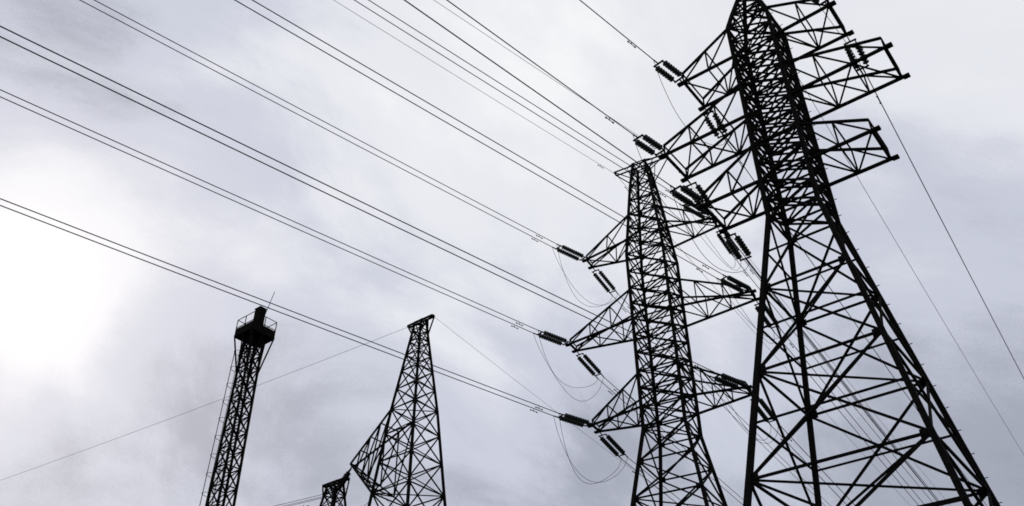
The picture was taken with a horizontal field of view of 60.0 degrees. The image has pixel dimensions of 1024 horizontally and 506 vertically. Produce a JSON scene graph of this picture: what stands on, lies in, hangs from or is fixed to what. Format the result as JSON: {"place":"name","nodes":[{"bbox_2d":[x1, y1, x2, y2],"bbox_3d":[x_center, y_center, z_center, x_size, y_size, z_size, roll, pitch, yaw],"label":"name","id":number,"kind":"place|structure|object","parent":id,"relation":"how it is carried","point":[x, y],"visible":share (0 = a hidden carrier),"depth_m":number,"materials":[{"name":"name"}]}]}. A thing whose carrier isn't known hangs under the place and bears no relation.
{"place":"outdoors","nodes":[
{"label":"outdoors","id":0,"kind":"place"},
{"bbox_2d":[350,410,410,505],"bbox_3d":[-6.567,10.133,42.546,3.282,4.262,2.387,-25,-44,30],"label":"pylon arm","id":1,"kind":"object","parent":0,"point":[369,470],"visible":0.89,"depth_m":42.65},
{"bbox_2d":[0,0,1023,505],"label":"sky","id":2,"kind":"structure","parent":0,"point":[99,344],"materials":[{"name":"grey"}]},
{"label":"ground","id":3,"kind":"structure","parent":0,"visible":0},
{"bbox_2d":[199,292,276,505],"bbox_3d":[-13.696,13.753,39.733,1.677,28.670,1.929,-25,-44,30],"label":"mast","id":4,"kind":"object","parent":3,"relation":"on","point":[256,334],"visible":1,"depth_m":44.47,"materials":[{"name":"metal"}]},
{"bbox_2d":[319,476,349,505],"bbox_3d":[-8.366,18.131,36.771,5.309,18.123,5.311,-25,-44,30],"label":"pylon","id":5,"kind":"object","parent":3,"relation":"on","point":[333,488],"visible":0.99,"depth_m":41.74,"materials":[{"name":"metal"}]},
{"bbox_2d":[367,314,446,505],"bbox_3d":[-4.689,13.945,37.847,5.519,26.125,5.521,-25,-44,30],"label":"pylon","id":6,"kind":"object","parent":3,"relation":"on","point":[416,381],"visible":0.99,"depth_m":41.91,"materials":[{"name":"metal"}]},
{"bbox_2d":[565,153,758,505],"bbox_3d":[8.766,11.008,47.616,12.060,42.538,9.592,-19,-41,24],"label":"pylon","id":7,"kind":"object","parent":3,"relation":"on","point":[678,377],"visible":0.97,"depth_m":51.53,"materials":[{"name":"metal"}]},
{"bbox_2d":[0,0,1023,505],"bbox_3d":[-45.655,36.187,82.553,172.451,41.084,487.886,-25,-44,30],"label":"conductors","id":8,"kind":"object","parent":7,"relation":"attached to","point":[478,208],"visible":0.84,"depth_m":42.29,"materials":[{"name":"metal"}]},
{"bbox_2d":[303,0,880,505],"bbox_3d":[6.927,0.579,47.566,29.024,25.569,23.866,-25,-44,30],"label":"line hardware","id":9,"kind":"object","parent":7,"relation":"attached to","point":[683,206],"visible":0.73,"depth_m":44.45,"materials":[{"name":"metal"}]},
{"bbox_2d":[339,0,868,484],"bbox_3d":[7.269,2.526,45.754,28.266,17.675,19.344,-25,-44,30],"label":"glass insulator","id":10,"kind":"object","parent":9,"relation":"attached to","point":[723,378],"visible":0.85,"depth_m":48.50,"materials":[{"name":"black glass"}]},
{"bbox_2d":[658,0,1002,505],"bbox_3d":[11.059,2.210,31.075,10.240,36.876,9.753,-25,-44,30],"label":"pylon","id":11,"kind":"object","parent":3,"relation":"on","point":[814,153],"visible":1,"depth_m":33.51,"materials":[{"name":"metal"}]}
]}

